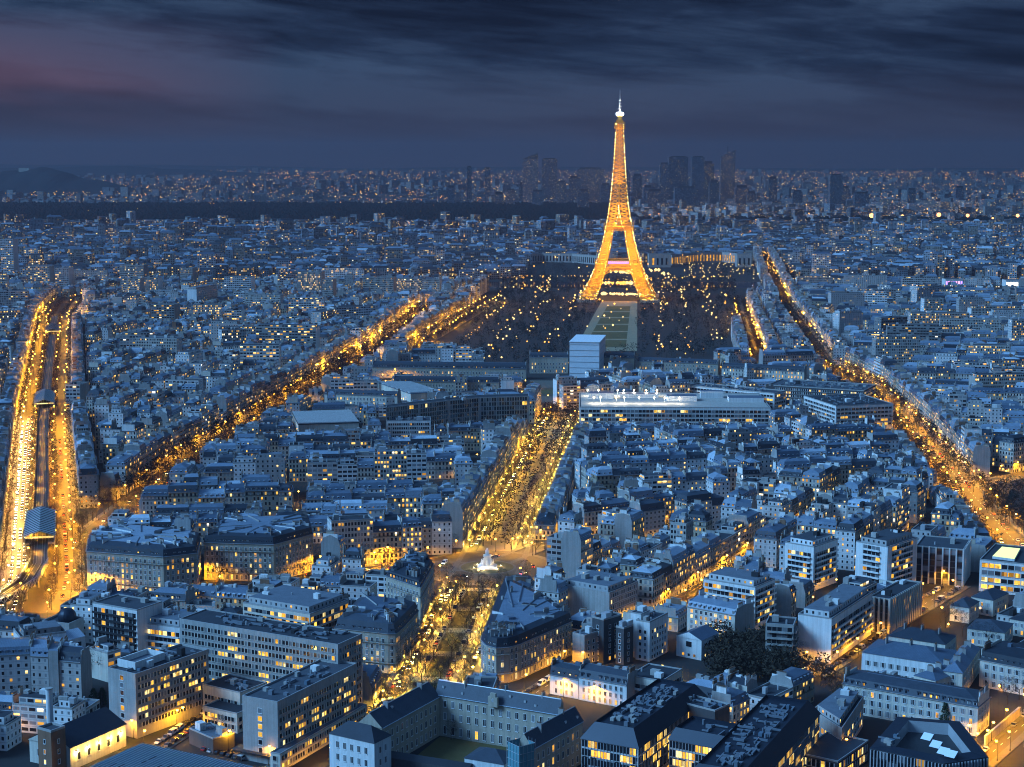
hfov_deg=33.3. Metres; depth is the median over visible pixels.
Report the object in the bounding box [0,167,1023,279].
suburbs
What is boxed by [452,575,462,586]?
bare tree
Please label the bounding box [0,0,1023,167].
sky
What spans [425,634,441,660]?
bare tree
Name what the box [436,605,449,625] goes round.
bare tree
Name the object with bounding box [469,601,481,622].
bare tree
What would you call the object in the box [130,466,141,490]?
bare tree
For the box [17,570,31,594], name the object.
bare tree
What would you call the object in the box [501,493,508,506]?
bare tree
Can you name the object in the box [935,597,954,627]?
bare tree
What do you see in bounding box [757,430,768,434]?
flat roofed building
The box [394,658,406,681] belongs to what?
bare tree
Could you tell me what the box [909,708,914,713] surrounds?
window
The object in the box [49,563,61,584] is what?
bare tree
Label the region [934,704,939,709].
window
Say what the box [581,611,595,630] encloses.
apartment block
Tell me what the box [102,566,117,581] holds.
bare tree
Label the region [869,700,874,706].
window
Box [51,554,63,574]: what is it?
bare tree
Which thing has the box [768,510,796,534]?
mansard building
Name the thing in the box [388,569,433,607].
further windows
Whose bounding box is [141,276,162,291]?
apartment tower
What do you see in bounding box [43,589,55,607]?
bare tree
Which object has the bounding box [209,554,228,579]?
bare tree
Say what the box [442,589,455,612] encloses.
bare tree
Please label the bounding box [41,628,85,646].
workshop building
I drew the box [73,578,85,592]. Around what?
bare tree
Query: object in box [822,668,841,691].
bare tree
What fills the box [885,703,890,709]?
window
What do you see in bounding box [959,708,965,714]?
window
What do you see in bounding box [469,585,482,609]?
bare tree
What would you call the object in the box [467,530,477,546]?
bare tree
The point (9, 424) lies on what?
flat roofed building
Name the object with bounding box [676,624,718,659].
temple house
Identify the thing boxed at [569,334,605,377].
wrapped pavilion
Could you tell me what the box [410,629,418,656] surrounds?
bare tree
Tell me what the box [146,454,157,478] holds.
bare tree
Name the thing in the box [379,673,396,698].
bare tree
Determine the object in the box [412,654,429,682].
bare tree
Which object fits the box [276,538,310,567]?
further windows
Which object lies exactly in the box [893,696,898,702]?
window
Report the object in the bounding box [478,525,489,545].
bare tree
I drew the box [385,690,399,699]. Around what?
bare tree
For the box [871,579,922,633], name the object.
finned offices
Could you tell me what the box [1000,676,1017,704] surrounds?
bare tree
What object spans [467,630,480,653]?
bare tree
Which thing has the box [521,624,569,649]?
further windows
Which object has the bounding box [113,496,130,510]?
bare tree
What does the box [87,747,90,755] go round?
window
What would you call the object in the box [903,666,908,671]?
window
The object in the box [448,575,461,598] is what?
bare tree
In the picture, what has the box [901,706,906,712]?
window
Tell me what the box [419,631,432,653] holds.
bare tree
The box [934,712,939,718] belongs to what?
window
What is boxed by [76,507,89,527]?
bare tree
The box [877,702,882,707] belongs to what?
window
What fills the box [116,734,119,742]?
window
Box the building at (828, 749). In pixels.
[805,731,868,766]
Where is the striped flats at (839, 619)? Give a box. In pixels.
[797,584,873,662]
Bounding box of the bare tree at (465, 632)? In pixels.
[460,622,474,643]
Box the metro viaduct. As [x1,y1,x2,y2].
[0,316,57,610]
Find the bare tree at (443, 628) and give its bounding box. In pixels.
[436,621,447,633]
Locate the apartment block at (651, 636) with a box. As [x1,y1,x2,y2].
[636,610,667,661]
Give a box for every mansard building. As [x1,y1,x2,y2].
[0,481,4,522]
[0,488,4,525]
[0,494,3,538]
[0,513,2,548]
[0,607,32,637]
[0,685,22,710]
[5,610,24,615]
[87,578,116,592]
[108,584,136,596]
[117,640,134,656]
[120,517,129,523]
[127,511,150,525]
[141,485,167,515]
[150,513,171,527]
[150,583,195,608]
[154,500,189,515]
[168,477,198,504]
[168,602,195,611]
[171,515,197,531]
[172,509,197,531]
[173,511,195,530]
[187,579,221,598]
[189,500,224,516]
[197,509,218,545]
[214,581,247,596]
[215,579,254,608]
[217,508,237,522]
[220,601,242,613]
[224,499,249,515]
[237,510,260,516]
[244,507,262,515]
[247,502,262,515]
[250,499,262,511]
[255,573,282,587]
[276,504,293,514]
[277,508,304,514]
[302,498,331,514]
[308,509,335,542]
[319,587,348,598]
[320,529,345,572]
[320,570,346,591]
[321,500,340,514]
[323,522,326,532]
[332,495,362,509]
[332,508,344,515]
[336,504,367,515]
[341,543,365,570]
[362,496,387,518]
[363,664,382,705]
[372,514,383,521]
[373,514,401,563]
[383,501,401,513]
[384,510,402,520]
[397,515,422,557]
[403,512,431,554]
[420,482,437,499]
[420,491,435,514]
[421,490,442,516]
[429,505,452,554]
[441,493,466,547]
[454,479,478,526]
[454,491,471,539]
[455,485,474,532]
[472,671,500,688]
[512,574,534,588]
[513,575,533,589]
[533,559,565,590]
[534,506,556,539]
[537,571,568,607]
[539,502,559,532]
[542,493,562,507]
[557,505,583,531]
[562,523,592,579]
[571,607,599,631]
[572,496,601,533]
[593,533,602,564]
[594,486,614,499]
[594,494,629,509]
[597,556,621,573]
[599,512,618,537]
[599,534,612,559]
[607,553,620,567]
[608,534,621,551]
[612,542,639,555]
[614,508,645,548]
[618,482,653,502]
[620,547,645,575]
[622,600,653,619]
[624,533,648,557]
[629,495,665,536]
[629,561,664,608]
[646,532,669,550]
[651,557,673,603]
[653,489,674,523]
[653,542,688,596]
[655,597,686,631]
[663,487,687,498]
[668,535,694,588]
[669,503,693,528]
[674,488,711,514]
[686,499,706,511]
[686,673,724,697]
[688,505,713,536]
[691,529,721,572]
[693,537,711,584]
[710,681,750,722]
[711,493,723,528]
[714,666,734,684]
[720,491,739,518]
[726,507,760,549]
[726,669,758,691]
[732,549,761,567]
[735,494,756,512]
[735,559,765,568]
[744,554,764,571]
[753,518,789,567]
[759,563,790,582]
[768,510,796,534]
[769,667,814,702]
[774,579,797,616]
[779,528,804,569]
[780,490,798,516]
[784,485,806,514]
[789,577,814,607]
[797,509,816,533]
[813,512,840,537]
[818,489,832,500]
[832,483,848,493]
[832,489,851,520]
[836,513,864,570]
[844,487,857,497]
[845,477,864,492]
[847,495,870,513]
[855,507,873,534]
[858,488,881,498]
[871,494,886,530]
[872,489,882,494]
[877,497,892,528]
[877,583,885,590]
[879,579,894,586]
[884,491,901,528]
[903,476,923,523]
[931,497,957,536]
[931,522,946,536]
[948,525,978,538]
[950,505,964,532]
[954,498,968,509]
[962,508,979,519]
[963,515,984,527]
[966,521,990,536]
[970,535,992,572]
[1012,587,1023,606]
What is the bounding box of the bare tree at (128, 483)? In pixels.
[121,472,133,496]
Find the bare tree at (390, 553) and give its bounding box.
[386,544,395,563]
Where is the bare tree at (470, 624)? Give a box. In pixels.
[464,617,476,637]
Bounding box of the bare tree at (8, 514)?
[4,509,12,527]
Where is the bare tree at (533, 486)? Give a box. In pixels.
[527,478,539,498]
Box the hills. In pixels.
[0,164,1023,194]
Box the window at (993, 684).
[991,681,995,687]
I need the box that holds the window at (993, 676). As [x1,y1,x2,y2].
[991,673,996,678]
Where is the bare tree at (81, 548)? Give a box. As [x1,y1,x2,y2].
[75,542,85,558]
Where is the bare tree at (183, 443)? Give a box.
[176,432,188,456]
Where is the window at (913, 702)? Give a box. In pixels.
[910,699,915,705]
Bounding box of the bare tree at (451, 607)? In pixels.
[445,598,457,619]
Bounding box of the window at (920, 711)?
[918,709,923,715]
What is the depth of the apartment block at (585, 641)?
786.33 m
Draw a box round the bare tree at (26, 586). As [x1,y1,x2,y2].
[15,581,29,606]
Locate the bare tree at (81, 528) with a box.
[74,520,86,544]
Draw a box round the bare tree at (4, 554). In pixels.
[0,546,10,568]
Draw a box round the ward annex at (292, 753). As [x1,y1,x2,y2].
[270,702,366,766]
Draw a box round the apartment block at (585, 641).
[572,625,597,662]
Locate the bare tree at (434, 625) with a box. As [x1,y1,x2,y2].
[427,616,439,639]
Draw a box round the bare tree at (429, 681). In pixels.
[420,675,437,687]
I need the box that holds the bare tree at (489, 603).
[482,593,495,611]
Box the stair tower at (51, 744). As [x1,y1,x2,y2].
[37,722,66,766]
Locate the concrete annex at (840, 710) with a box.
[815,686,863,740]
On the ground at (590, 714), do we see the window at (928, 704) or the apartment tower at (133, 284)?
the apartment tower at (133, 284)
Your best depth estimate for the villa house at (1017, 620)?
832.79 m
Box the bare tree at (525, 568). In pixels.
[517,560,531,574]
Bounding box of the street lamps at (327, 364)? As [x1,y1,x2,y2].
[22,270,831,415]
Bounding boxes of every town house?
[549,655,581,698]
[578,657,637,706]
[687,587,753,642]
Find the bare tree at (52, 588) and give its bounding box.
[44,579,57,601]
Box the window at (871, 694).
[869,692,874,697]
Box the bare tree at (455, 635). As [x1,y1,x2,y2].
[448,625,461,642]
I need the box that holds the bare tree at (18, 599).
[12,589,26,611]
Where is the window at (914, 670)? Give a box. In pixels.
[911,667,916,672]
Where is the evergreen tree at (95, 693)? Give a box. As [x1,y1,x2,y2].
[88,688,98,698]
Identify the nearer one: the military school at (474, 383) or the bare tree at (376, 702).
the bare tree at (376, 702)
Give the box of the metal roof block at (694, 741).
[668,716,758,766]
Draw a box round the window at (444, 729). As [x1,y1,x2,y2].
[443,725,446,734]
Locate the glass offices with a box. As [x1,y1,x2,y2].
[916,535,971,586]
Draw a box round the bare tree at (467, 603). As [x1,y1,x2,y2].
[458,602,473,627]
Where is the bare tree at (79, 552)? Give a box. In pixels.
[72,544,85,563]
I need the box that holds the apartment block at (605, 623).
[592,610,621,663]
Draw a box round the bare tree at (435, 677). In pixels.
[428,667,441,688]
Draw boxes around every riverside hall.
[942,278,962,284]
[1002,279,1018,285]
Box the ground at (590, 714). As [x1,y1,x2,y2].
[0,168,1023,766]
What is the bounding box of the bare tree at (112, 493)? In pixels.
[105,484,118,506]
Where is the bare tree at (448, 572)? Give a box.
[440,564,456,580]
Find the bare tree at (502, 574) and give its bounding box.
[497,568,508,581]
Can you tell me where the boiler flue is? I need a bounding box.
[45,687,53,722]
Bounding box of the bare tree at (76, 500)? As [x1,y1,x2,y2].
[68,491,85,510]
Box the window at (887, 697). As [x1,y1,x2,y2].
[885,695,890,700]
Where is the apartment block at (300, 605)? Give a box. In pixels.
[243,585,348,628]
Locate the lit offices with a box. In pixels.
[979,543,1023,594]
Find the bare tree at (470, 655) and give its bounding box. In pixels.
[464,643,475,662]
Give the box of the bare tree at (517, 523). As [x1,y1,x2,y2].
[512,515,523,535]
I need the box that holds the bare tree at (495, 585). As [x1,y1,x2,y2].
[491,576,503,593]
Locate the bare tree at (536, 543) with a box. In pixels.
[528,533,541,554]
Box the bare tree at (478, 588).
[473,581,487,600]
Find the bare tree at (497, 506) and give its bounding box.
[493,500,503,512]
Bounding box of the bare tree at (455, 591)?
[445,581,458,602]
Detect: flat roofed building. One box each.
[0,421,11,454]
[0,607,13,614]
[0,710,21,750]
[2,466,7,497]
[12,688,58,733]
[24,613,44,622]
[53,692,85,723]
[60,596,78,609]
[70,591,106,643]
[72,413,87,427]
[73,424,90,434]
[77,455,95,496]
[78,696,99,713]
[101,592,109,596]
[108,405,127,426]
[108,508,133,525]
[112,426,121,433]
[124,586,148,597]
[142,596,175,608]
[165,581,184,587]
[171,422,184,455]
[176,582,198,597]
[185,598,215,608]
[187,404,209,442]
[191,608,219,611]
[217,450,239,460]
[234,455,255,480]
[236,423,258,433]
[246,586,273,599]
[252,574,280,585]
[255,449,285,482]
[262,432,287,437]
[272,405,287,411]
[278,573,299,586]
[289,441,303,455]
[300,578,324,590]
[307,458,337,484]
[309,573,329,582]
[312,552,339,574]
[320,584,330,591]
[327,514,372,564]
[331,479,355,489]
[337,457,356,480]
[340,578,376,599]
[341,567,366,579]
[345,427,360,449]
[349,597,358,604]
[355,451,373,457]
[365,568,387,596]
[374,446,406,478]
[406,449,426,480]
[434,433,452,440]
[437,436,464,451]
[466,675,496,687]
[482,443,502,480]
[491,436,510,464]
[547,531,563,565]
[576,563,597,575]
[598,507,633,533]
[629,424,647,431]
[637,471,671,493]
[642,557,652,563]
[647,541,661,557]
[654,525,669,534]
[670,512,692,543]
[715,517,727,530]
[715,530,735,566]
[717,520,747,555]
[722,426,751,445]
[725,447,743,455]
[740,477,760,494]
[746,495,767,514]
[747,682,792,709]
[756,454,776,472]
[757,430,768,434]
[759,477,779,501]
[759,512,765,527]
[762,514,773,524]
[763,471,776,478]
[764,496,791,518]
[767,422,778,430]
[787,434,803,444]
[788,439,813,448]
[791,417,800,435]
[805,503,828,517]
[811,496,831,517]
[838,575,876,593]
[855,501,880,531]
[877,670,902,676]
[883,483,909,530]
[894,457,902,465]
[911,521,937,542]
[934,487,952,506]
[940,491,961,502]
[960,424,981,462]
[965,415,989,426]
[967,397,983,416]
[984,404,1001,423]
[996,606,1023,621]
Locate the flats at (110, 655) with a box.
[90,635,120,681]
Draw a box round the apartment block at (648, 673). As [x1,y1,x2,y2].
[635,663,682,693]
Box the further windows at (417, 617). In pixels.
[401,617,417,638]
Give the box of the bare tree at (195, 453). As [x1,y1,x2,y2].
[189,445,202,463]
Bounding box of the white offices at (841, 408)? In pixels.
[804,393,892,428]
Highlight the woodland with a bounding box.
[0,201,1023,220]
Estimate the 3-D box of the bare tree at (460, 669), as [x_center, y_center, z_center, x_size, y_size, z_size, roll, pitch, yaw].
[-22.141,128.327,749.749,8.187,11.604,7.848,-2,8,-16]
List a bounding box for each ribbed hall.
[292,410,358,431]
[378,381,439,401]
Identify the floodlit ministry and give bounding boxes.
[579,390,770,424]
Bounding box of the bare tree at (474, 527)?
[468,520,479,540]
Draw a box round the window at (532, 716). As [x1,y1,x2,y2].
[531,715,534,722]
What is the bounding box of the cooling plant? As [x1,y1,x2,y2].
[687,694,729,721]
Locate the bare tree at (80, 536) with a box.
[74,526,88,547]
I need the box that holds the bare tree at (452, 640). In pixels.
[443,630,459,655]
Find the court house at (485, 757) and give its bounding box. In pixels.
[464,747,507,766]
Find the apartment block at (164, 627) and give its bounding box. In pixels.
[146,608,194,650]
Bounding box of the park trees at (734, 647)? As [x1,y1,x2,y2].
[6,251,1023,685]
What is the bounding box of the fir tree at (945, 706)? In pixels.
[939,702,949,720]
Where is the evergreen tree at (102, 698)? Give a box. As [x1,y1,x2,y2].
[98,687,107,705]
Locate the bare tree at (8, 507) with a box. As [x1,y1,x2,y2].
[4,500,13,517]
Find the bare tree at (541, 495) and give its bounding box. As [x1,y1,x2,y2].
[537,488,544,503]
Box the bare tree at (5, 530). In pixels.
[2,520,11,544]
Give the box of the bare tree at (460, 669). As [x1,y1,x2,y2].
[455,663,466,682]
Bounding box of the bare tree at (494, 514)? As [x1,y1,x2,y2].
[487,507,498,527]
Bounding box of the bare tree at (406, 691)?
[393,682,407,695]
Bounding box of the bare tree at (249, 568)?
[242,558,256,582]
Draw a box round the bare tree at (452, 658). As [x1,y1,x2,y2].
[447,654,458,677]
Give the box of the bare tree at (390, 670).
[386,669,399,684]
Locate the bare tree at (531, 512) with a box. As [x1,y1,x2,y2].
[528,508,536,522]
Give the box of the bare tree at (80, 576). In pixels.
[70,566,85,591]
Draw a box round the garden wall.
[984,707,1020,744]
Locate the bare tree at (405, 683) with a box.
[399,682,413,693]
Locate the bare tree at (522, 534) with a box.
[517,528,527,540]
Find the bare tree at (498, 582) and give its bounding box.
[489,580,499,599]
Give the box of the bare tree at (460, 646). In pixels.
[456,639,466,659]
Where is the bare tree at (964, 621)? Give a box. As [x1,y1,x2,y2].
[954,611,971,636]
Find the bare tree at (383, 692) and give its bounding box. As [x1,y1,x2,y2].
[376,684,390,699]
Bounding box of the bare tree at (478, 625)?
[472,613,487,634]
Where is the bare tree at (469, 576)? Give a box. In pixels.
[463,570,473,587]
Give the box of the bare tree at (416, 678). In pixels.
[409,671,422,687]
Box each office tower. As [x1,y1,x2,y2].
[393,189,397,200]
[447,185,454,203]
[467,166,471,202]
[485,167,489,202]
[494,192,503,203]
[506,188,514,204]
[519,182,522,201]
[522,153,537,202]
[532,190,542,204]
[541,158,556,199]
[556,181,565,203]
[569,176,578,202]
[576,167,603,202]
[577,189,588,207]
[601,183,610,202]
[610,190,617,202]
[618,170,629,204]
[632,173,641,200]
[643,185,651,198]
[646,189,661,207]
[659,162,668,202]
[668,156,687,198]
[673,186,697,204]
[691,156,704,203]
[704,161,713,198]
[708,180,718,203]
[719,150,735,202]
[734,185,748,204]
[746,191,756,204]
[767,176,776,203]
[792,190,802,202]
[828,174,842,203]
[842,186,849,204]
[853,192,868,206]
[906,188,915,202]
[954,186,964,199]
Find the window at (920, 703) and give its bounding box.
[918,701,923,706]
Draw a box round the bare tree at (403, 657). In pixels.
[396,648,410,668]
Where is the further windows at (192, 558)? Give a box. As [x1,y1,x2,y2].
[167,543,201,583]
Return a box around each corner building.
[85,519,201,590]
[202,509,313,580]
[334,588,419,672]
[385,547,434,627]
[479,575,572,682]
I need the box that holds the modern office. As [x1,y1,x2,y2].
[869,717,987,766]
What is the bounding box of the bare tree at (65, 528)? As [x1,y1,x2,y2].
[58,511,75,539]
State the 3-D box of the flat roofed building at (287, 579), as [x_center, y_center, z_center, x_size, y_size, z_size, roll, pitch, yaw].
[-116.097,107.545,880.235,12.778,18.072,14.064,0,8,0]
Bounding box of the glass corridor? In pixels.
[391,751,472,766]
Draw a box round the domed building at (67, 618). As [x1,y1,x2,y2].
[42,608,83,633]
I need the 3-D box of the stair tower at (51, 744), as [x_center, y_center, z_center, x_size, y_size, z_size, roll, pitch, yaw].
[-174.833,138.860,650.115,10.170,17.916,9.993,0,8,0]
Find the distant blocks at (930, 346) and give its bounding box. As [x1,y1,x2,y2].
[0,244,1023,518]
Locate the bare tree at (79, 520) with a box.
[71,513,86,537]
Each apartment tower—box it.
[0,237,18,272]
[26,264,54,283]
[55,266,73,284]
[65,381,88,409]
[119,263,147,277]
[121,277,144,291]
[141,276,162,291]
[151,302,179,320]
[180,266,196,280]
[224,275,254,289]
[224,308,246,321]
[297,270,324,291]
[322,277,336,295]
[363,275,396,293]
[397,277,424,291]
[422,278,441,290]
[785,530,837,590]
[855,528,916,582]
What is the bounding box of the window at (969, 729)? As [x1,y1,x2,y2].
[967,727,972,733]
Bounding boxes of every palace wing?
[516,253,595,264]
[671,252,734,264]
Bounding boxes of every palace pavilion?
[596,253,610,266]
[648,253,670,266]
[735,253,751,266]
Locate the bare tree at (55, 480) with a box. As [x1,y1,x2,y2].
[48,473,61,494]
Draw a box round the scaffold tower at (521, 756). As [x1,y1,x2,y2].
[507,734,534,766]
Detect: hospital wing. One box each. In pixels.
[108,643,208,738]
[179,609,362,702]
[242,659,357,763]
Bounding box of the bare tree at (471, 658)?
[463,646,478,672]
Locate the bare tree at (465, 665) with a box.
[456,657,470,679]
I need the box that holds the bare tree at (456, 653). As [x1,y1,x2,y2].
[448,646,461,667]
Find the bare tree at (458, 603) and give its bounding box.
[450,589,462,611]
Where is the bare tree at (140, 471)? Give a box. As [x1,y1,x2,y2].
[135,464,147,486]
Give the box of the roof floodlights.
[587,389,679,402]
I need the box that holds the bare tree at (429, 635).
[423,627,434,644]
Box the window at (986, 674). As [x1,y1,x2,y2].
[983,672,988,677]
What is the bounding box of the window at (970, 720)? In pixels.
[968,718,973,724]
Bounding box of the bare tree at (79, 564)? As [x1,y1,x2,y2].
[74,555,86,575]
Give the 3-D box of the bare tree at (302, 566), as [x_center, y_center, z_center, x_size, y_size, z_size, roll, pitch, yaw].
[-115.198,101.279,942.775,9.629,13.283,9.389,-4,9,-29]
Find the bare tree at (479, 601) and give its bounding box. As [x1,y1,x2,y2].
[474,592,488,616]
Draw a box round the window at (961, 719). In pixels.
[959,717,964,722]
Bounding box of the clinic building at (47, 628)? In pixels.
[13,620,65,637]
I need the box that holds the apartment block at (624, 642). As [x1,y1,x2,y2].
[616,619,632,664]
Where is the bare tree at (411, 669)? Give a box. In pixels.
[402,661,418,687]
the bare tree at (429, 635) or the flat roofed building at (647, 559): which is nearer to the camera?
the bare tree at (429, 635)
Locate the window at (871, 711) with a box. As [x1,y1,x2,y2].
[869,709,874,715]
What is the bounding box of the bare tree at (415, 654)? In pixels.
[410,647,424,666]
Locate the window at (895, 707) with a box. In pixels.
[893,705,898,710]
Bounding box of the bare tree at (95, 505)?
[89,494,103,517]
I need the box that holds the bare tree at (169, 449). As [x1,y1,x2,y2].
[165,440,175,464]
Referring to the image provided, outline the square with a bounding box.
[520,380,552,401]
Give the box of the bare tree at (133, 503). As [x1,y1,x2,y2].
[128,496,137,511]
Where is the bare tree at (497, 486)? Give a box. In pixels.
[493,480,505,500]
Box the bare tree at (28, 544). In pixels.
[22,536,35,555]
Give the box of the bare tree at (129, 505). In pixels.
[122,499,136,511]
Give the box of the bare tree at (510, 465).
[506,458,516,474]
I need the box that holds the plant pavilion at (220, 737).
[189,720,234,753]
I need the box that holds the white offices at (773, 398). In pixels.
[690,382,785,409]
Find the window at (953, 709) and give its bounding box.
[951,706,956,712]
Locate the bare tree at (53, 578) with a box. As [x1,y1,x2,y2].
[48,572,57,587]
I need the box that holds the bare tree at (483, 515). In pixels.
[478,503,490,524]
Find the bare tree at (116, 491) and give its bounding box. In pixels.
[108,480,123,503]
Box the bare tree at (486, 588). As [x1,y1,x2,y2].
[479,578,494,603]
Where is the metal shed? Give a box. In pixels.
[90,743,252,766]
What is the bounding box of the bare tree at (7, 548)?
[0,534,10,561]
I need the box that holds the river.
[219,281,1001,287]
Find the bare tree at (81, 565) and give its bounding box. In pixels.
[74,555,86,583]
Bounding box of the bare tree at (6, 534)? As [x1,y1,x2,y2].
[1,523,11,550]
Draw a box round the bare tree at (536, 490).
[528,485,537,495]
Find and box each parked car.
[154,738,162,743]
[161,734,169,739]
[164,742,172,746]
[167,727,177,735]
[175,723,183,730]
[177,733,185,737]
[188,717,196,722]
[219,751,227,755]
[225,752,234,756]
[237,753,244,760]
[537,678,545,685]
[544,674,549,681]
[858,643,865,648]
[876,631,882,636]
[934,586,940,591]
[954,585,960,590]
[1010,722,1016,727]
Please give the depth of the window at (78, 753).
655.28 m
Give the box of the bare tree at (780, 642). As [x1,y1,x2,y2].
[769,640,789,658]
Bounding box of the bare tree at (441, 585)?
[437,581,450,601]
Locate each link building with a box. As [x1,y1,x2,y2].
[202,674,266,704]
[202,699,242,733]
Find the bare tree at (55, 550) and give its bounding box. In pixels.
[48,543,60,564]
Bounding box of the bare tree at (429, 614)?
[422,605,435,620]
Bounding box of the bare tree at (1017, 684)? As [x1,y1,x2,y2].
[1012,670,1023,699]
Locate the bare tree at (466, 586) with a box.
[453,579,468,603]
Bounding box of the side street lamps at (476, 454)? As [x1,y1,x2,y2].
[46,380,999,704]
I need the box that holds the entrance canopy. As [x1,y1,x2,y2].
[230,744,269,758]
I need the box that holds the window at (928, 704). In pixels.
[926,702,931,708]
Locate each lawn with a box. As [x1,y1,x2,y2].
[418,736,507,761]
[420,561,513,687]
[591,306,629,346]
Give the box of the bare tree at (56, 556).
[52,549,62,568]
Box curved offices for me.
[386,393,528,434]
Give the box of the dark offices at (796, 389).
[769,379,875,400]
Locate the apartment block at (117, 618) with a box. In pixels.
[92,594,161,651]
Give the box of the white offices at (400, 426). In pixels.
[387,416,430,436]
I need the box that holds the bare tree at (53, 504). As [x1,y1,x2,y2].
[49,498,58,508]
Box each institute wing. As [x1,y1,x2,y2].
[359,681,440,752]
[436,678,563,746]
[519,706,583,766]
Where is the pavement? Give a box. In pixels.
[0,274,1023,766]
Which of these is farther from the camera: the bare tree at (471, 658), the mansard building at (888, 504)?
the mansard building at (888, 504)
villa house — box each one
[950,596,979,623]
[967,619,1013,646]
[970,588,1008,616]
[1009,611,1023,636]
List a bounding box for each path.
[401,413,572,694]
[583,301,636,350]
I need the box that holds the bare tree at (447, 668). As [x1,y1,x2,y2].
[441,660,457,680]
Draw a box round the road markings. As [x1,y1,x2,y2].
[22,425,1023,751]
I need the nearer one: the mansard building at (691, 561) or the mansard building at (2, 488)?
the mansard building at (691, 561)
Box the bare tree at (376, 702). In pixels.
[371,695,382,708]
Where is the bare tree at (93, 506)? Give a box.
[84,497,100,520]
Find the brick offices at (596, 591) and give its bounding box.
[566,570,637,616]
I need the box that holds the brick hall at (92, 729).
[28,707,125,766]
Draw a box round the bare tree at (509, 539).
[504,529,517,549]
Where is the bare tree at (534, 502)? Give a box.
[530,496,539,515]
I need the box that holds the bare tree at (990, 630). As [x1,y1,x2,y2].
[982,621,996,639]
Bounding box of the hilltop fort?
[19,168,30,171]
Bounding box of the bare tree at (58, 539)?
[49,532,62,548]
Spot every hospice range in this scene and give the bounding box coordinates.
[841,664,990,736]
[861,635,957,678]
[888,621,956,649]
[914,658,949,684]
[943,639,980,687]
[978,638,1023,694]
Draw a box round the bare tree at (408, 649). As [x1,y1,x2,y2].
[403,639,416,664]
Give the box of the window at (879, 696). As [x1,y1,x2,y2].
[877,693,882,699]
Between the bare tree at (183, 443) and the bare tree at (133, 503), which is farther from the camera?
the bare tree at (183, 443)
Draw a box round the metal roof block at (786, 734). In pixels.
[695,695,820,766]
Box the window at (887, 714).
[885,711,890,717]
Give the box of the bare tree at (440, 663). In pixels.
[433,654,448,676]
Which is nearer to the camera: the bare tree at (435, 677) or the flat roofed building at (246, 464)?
the bare tree at (435, 677)
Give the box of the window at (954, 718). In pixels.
[951,715,956,720]
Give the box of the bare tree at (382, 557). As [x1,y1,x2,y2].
[374,549,388,568]
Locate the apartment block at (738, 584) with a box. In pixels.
[703,567,776,630]
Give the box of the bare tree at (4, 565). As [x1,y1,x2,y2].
[0,557,7,582]
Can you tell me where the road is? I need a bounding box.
[0,259,1023,762]
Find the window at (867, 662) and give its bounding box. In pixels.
[865,660,870,665]
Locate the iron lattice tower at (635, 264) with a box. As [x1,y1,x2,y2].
[576,100,659,302]
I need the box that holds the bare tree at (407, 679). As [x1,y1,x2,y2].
[397,672,413,688]
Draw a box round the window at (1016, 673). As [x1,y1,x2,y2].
[1014,670,1019,675]
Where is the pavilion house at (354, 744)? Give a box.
[328,720,390,766]
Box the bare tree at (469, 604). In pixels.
[462,594,477,618]
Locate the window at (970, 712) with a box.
[968,709,973,715]
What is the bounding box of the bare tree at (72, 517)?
[62,504,81,536]
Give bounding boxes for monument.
[473,548,500,569]
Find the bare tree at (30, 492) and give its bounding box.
[26,488,35,499]
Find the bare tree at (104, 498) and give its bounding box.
[96,485,112,513]
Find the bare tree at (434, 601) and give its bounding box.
[429,593,440,610]
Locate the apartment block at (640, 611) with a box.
[631,605,649,657]
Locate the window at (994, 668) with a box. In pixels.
[991,665,996,670]
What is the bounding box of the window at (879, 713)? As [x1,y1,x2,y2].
[877,710,882,716]
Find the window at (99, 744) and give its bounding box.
[97,742,100,751]
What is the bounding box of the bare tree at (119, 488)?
[115,481,125,498]
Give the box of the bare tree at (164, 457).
[158,451,168,468]
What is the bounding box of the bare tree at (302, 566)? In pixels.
[295,556,308,578]
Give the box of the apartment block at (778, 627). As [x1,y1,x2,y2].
[765,614,798,662]
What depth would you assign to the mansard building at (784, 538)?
947.30 m
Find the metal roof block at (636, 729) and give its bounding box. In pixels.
[580,678,707,766]
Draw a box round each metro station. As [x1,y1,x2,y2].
[23,506,55,551]
[34,388,54,408]
[45,322,59,337]
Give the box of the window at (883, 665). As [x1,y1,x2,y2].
[880,662,885,667]
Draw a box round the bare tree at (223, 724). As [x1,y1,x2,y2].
[209,714,227,729]
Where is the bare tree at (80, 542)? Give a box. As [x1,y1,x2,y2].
[73,535,86,555]
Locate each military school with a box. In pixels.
[324,385,400,404]
[372,359,526,379]
[394,373,499,391]
[530,350,567,372]
[604,350,634,368]
[637,355,719,375]
[722,360,806,379]
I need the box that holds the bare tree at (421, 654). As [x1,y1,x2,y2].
[417,643,434,672]
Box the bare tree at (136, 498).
[131,493,140,510]
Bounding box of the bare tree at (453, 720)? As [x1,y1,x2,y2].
[443,718,455,739]
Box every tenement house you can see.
[0,631,32,693]
[30,629,52,691]
[48,639,59,695]
[58,635,92,698]
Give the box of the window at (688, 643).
[686,641,691,647]
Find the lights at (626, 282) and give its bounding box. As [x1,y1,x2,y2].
[12,169,1023,357]
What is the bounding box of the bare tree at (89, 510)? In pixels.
[83,503,94,521]
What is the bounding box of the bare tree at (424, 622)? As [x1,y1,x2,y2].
[419,615,432,635]
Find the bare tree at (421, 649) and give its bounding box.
[416,638,426,662]
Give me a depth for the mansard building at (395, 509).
1043.74 m
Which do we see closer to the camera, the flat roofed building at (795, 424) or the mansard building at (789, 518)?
the mansard building at (789, 518)
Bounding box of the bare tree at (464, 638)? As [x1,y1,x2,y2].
[457,633,469,652]
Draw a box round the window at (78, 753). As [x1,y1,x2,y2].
[77,751,80,759]
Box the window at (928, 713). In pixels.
[926,710,931,716]
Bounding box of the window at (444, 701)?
[443,700,446,707]

